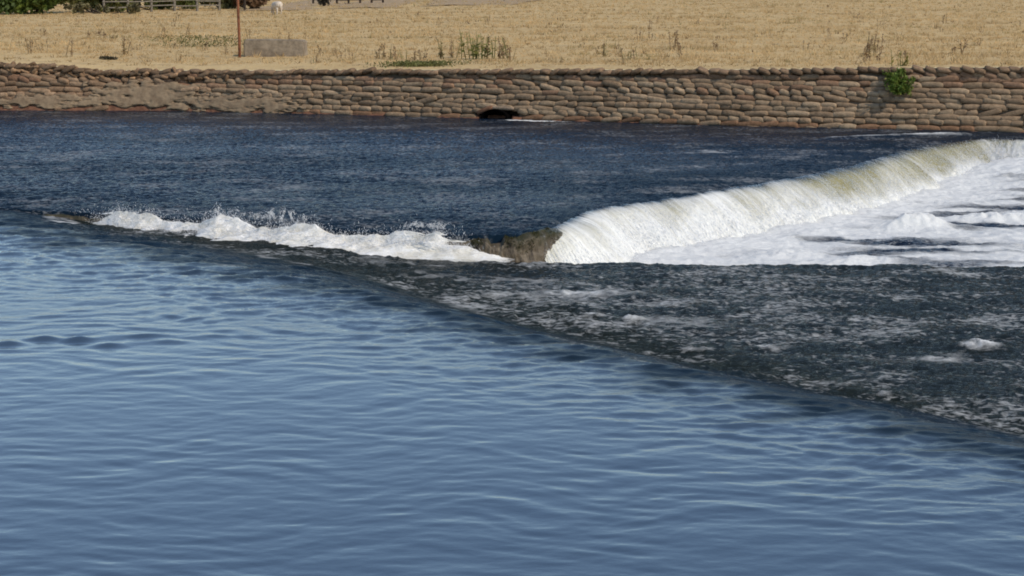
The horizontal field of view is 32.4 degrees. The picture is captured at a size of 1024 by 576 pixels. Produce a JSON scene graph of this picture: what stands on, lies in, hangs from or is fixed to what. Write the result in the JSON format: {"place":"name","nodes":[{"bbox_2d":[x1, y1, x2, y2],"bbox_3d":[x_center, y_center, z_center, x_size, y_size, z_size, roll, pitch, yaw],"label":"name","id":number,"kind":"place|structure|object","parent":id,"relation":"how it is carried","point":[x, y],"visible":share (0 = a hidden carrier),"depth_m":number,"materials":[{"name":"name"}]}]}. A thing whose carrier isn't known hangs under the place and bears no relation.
{"place":"outdoors","nodes":[
{"label":"outdoors","id":0,"kind":"place"},
{"bbox_2d":[236,0,534,10],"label":"path","id":1,"kind":"structure","parent":0,"point":[376,4],"depth_m":145.90,"materials":[{"name":"beige soil"}]},
{"bbox_2d":[0,209,1023,575],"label":"river water","id":2,"kind":"structure","parent":0,"point":[180,405],"depth_m":16.79,"materials":[{"name":"blue liquid"}]},
{"bbox_2d":[93,211,511,261],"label":"white water","id":3,"kind":"structure","parent":2,"relation":"on","point":[456,253],"depth_m":28.51,"materials":[{"name":"liquid"}]},
{"bbox_2d":[75,198,480,251],"bbox_3d":[-4.242,-1.101,29.215,8.273,0.696,0.997,4,11,20],"label":"spray","id":4,"kind":"object","parent":3,"relation":"on","point":[378,241],"visible":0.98,"depth_m":28.83,"materials":[{"name":"white liquid"}]},
{"bbox_2d":[0,110,1023,243],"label":"river water","id":5,"kind":"structure","parent":0,"point":[494,180],"depth_m":38.13,"materials":[{"name":"blue liquid"}]},
{"bbox_2d":[45,214,562,262],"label":"weir wall","id":6,"kind":"structure","parent":5,"relation":"in","point":[530,247],"depth_m":28.17,"materials":[{"name":"stone"}]},
{"bbox_2d":[545,139,1023,263],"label":"waterfall","id":7,"kind":"structure","parent":6,"relation":"on","point":[590,230],"depth_m":33.98,"materials":[{"name":"liquid"}]},
{"bbox_2d":[0,0,1023,70],"bbox_3d":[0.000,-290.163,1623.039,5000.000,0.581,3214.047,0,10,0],"label":"field","id":8,"kind":"structure","parent":0,"point":[98,64],"depth_m":74.88,"materials":[{"name":"beige plant"}]},
{"bbox_2d":[0,0,21,14],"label":"shrub","id":9,"kind":"object","parent":8,"relation":"on","point":[7,9],"visible":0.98,"depth_m":111.39,"materials":[{"name":"green plant"}]},
{"bbox_2d":[24,36,33,53],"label":"dry stalk","id":10,"kind":"object","parent":8,"relation":"on","point":[29,46],"visible":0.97,"depth_m":59.15,"materials":[{"name":"beige plant"}]},
{"bbox_2d":[1,0,65,13],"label":"shrub","id":11,"kind":"object","parent":8,"relation":"on","point":[39,6],"visible":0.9,"depth_m":112.47,"materials":[{"name":"green plant"}]},
{"bbox_2d":[65,40,74,56],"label":"dry stalk","id":12,"kind":"object","parent":8,"relation":"on","point":[71,53],"visible":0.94,"depth_m":58.03,"materials":[{"name":"beige plant"}]},
{"bbox_2d":[58,0,132,11],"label":"shrub","id":13,"kind":"object","parent":8,"relation":"on","point":[92,3],"visible":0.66,"depth_m":116.79,"materials":[{"name":"green plant"}]},
{"bbox_2d":[63,2,140,13],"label":"shrub","id":14,"kind":"object","parent":8,"relation":"on","point":[81,6],"visible":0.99,"depth_m":113.88,"materials":[{"name":"green plant"}]},
{"bbox_2d":[99,56,117,59],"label":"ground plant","id":15,"kind":"object","parent":8,"relation":"on","point":[108,57],"visible":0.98,"depth_m":57.11,"materials":[{"name":"green plant"}]},
{"bbox_2d":[121,37,130,54],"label":"weed plant","id":16,"kind":"object","parent":8,"relation":"on","point":[124,49],"visible":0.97,"depth_m":59.89,"materials":[{"name":"beige plant"}]},
{"bbox_2d":[102,0,220,11],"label":"timber fence","id":17,"kind":"object","parent":8,"relation":"on","point":[151,5],"visible":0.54,"depth_m":118.53,"materials":[{"name":"brown wood"}]},
{"bbox_2d":[124,0,199,9],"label":"shrub","id":18,"kind":"object","parent":8,"relation":"on","point":[185,2],"visible":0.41,"depth_m":122.72,"materials":[{"name":"green plant"}]},
{"bbox_2d":[122,33,257,47],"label":"ground plant","id":19,"kind":"object","parent":8,"relation":"on","point":[204,42],"visible":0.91,"depth_m":65.35,"materials":[{"name":"green plant"}]},
{"bbox_2d":[181,0,249,8],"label":"shrub","id":20,"kind":"object","parent":8,"relation":"on","point":[226,4],"visible":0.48,"depth_m":126.84,"materials":[{"name":"green plant"}]},
{"bbox_2d":[236,0,240,57],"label":"rusty post","id":21,"kind":"object","parent":8,"relation":"on","point":[238,28],"visible":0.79,"depth_m":57.68,"materials":[{"name":"metal"}]},
{"bbox_2d":[231,0,269,8],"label":"shrub","id":22,"kind":"object","parent":8,"relation":"on","point":[255,4],"visible":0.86,"depth_m":126.22,"materials":[{"name":"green plant"}]},
{"bbox_2d":[243,39,307,56],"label":"concrete block","id":23,"kind":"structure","parent":8,"relation":"on","point":[279,47],"depth_m":58.12,"materials":[{"name":"grey concrete"}]},
{"bbox_2d":[271,1,282,13],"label":"sheep","id":24,"kind":"object","parent":8,"relation":"on","point":[276,5],"visible":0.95,"depth_m":109.83},
{"bbox_2d":[317,0,330,5],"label":"shrub","id":25,"kind":"object","parent":8,"relation":"on","point":[322,2],"visible":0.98,"depth_m":136.16,"materials":[{"name":"green plant"}]},
{"bbox_2d":[312,0,383,3],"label":"timber fence","id":26,"kind":"object","parent":8,"relation":"on","point":[348,1],"visible":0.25,"depth_m":147.99,"materials":[{"name":"brown wood"}]},
{"bbox_2d":[374,43,391,58],"bbox_3d":[-4.084,-7.500,55.819,0.628,0.540,0.459,0,10,0],"label":"weed plant","id":27,"kind":"object","parent":8,"relation":"on","point":[381,47],"visible":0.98,"depth_m":55.85,"materials":[{"name":"beige plant"}]},
{"bbox_2d":[389,46,408,59],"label":"weed plant","id":28,"kind":"object","parent":8,"relation":"on","point":[394,54],"visible":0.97,"depth_m":55.54,"materials":[{"name":"beige plant"}]},
{"bbox_2d":[411,50,427,59],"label":"weed plant","id":29,"kind":"object","parent":8,"relation":"on","point":[419,54],"visible":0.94,"depth_m":55.43,"materials":[{"name":"beige plant"}]},
{"bbox_2d":[363,59,481,67],"bbox_3d":[-2.757,-6.722,52.736,3.262,0.263,2.397,-6,12,-31],"label":"ground plant","id":30,"kind":"object","parent":8,"relation":"on","point":[414,63],"visible":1,"depth_m":52.45,"materials":[{"name":"green plant"}]},
{"bbox_2d":[438,43,445,58],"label":"weed plant","id":31,"kind":"object","parent":8,"relation":"on","point":[441,53],"visible":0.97,"depth_m":56.30,"materials":[{"name":"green plant"}]},
{"bbox_2d":[449,39,462,57],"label":"weed plant","id":32,"kind":"object","parent":8,"relation":"on","point":[451,53],"visible":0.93,"depth_m":57.14,"materials":[{"name":"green plant"}]},
{"bbox_2d":[457,30,496,59],"bbox_3d":[-1.084,-7.739,55.952,1.323,0.981,1.016,0,10,0],"label":"weed plant","id":33,"kind":"object","parent":8,"relation":"on","point":[474,53],"visible":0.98,"depth_m":55.88,"materials":[{"name":"green plant"}]},
{"bbox_2d":[497,36,510,58],"bbox_3d":[-0.276,-7.639,55.934,0.505,0.743,0.693,0,10,0],"label":"weed plant","id":34,"kind":"object","parent":8,"relation":"on","point":[503,53],"visible":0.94,"depth_m":55.92,"materials":[{"name":"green plant"}]},
{"bbox_2d":[505,45,516,59],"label":"weed plant","id":35,"kind":"object","parent":8,"relation":"on","point":[509,48],"visible":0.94,"depth_m":54.68,"materials":[{"name":"beige plant"}]},
{"bbox_2d":[0,61,1023,131],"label":"sandbag wall","id":36,"kind":"structure","parent":8,"relation":"on","point":[975,99],"depth_m":49.14,"materials":[{"name":"fabric"}]},
{"bbox_2d":[882,65,917,96],"bbox_3d":[10.238,-5.461,46.434,0.907,0.855,0.733,0,10,0],"label":"bush","id":37,"kind":"object","parent":36,"relation":"attached to","point":[896,83],"visible":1,"depth_m":46.43,"materials":[{"name":"green plant"}]},
{"bbox_2d":[600,43,608,56],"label":"weed plant","id":38,"kind":"object","parent":8,"relation":"on","point":[604,53],"visible":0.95,"depth_m":56.58,"materials":[{"name":"beige plant"}]},
{"bbox_2d":[619,47,636,58],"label":"weed plant","id":39,"kind":"object","parent":8,"relation":"on","point":[621,51],"visible":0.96,"depth_m":55.17,"materials":[{"name":"beige plant"}]},
{"bbox_2d":[667,30,679,50],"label":"weed plant","id":40,"kind":"object","parent":8,"relation":"on","point":[673,47],"visible":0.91,"depth_m":61.42,"materials":[{"name":"beige plant"}]},
{"bbox_2d":[676,37,681,57],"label":"weed plant","id":41,"kind":"object","parent":8,"relation":"on","point":[678,47],"visible":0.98,"depth_m":54.68,"materials":[{"name":"beige plant"}]},
{"bbox_2d":[859,39,881,56],"bbox_3d":[11.442,-7.619,55.936,0.784,0.632,0.448,6,12,32],"label":"weed plant","id":42,"kind":"object","parent":8,"relation":"on","point":[869,48],"visible":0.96,"depth_m":56.02,"materials":[{"name":"beige plant"}]},
{"bbox_2d":[866,31,884,52],"bbox_3d":[12.130,-8.237,59.066,0.724,0.774,0.794,0,10,0],"label":"weed plant","id":43,"kind":"object","parent":8,"relation":"on","point":[873,45],"visible":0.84,"depth_m":58.96,"materials":[{"name":"beige plant"}]},
{"bbox_2d":[889,49,908,65],"bbox_3d":[10.713,-6.345,48.587,0.606,0.488,0.366,5,11,25],"label":"weed plant","id":44,"kind":"object","parent":8,"relation":"on","point":[905,63],"visible":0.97,"depth_m":48.60,"materials":[{"name":"beige plant"}]},
{"bbox_2d":[957,39,967,54],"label":"weed plant","id":45,"kind":"object","parent":8,"relation":"on","point":[962,50],"visible":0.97,"depth_m":56.93,"materials":[{"name":"beige plant"}]},
{"bbox_2d":[629,157,1023,267],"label":"pool water","id":46,"kind":"structure","parent":0,"point":[974,218],"depth_m":33.05,"materials":[{"name":"white liquid"}]},
{"bbox_2d":[544,136,1023,263],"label":"spray","id":47,"kind":"object","parent":46,"relation":"on","point":[1002,152],"visible":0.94,"depth_m":34.77,"materials":[{"name":"white liquid"}]}
]}

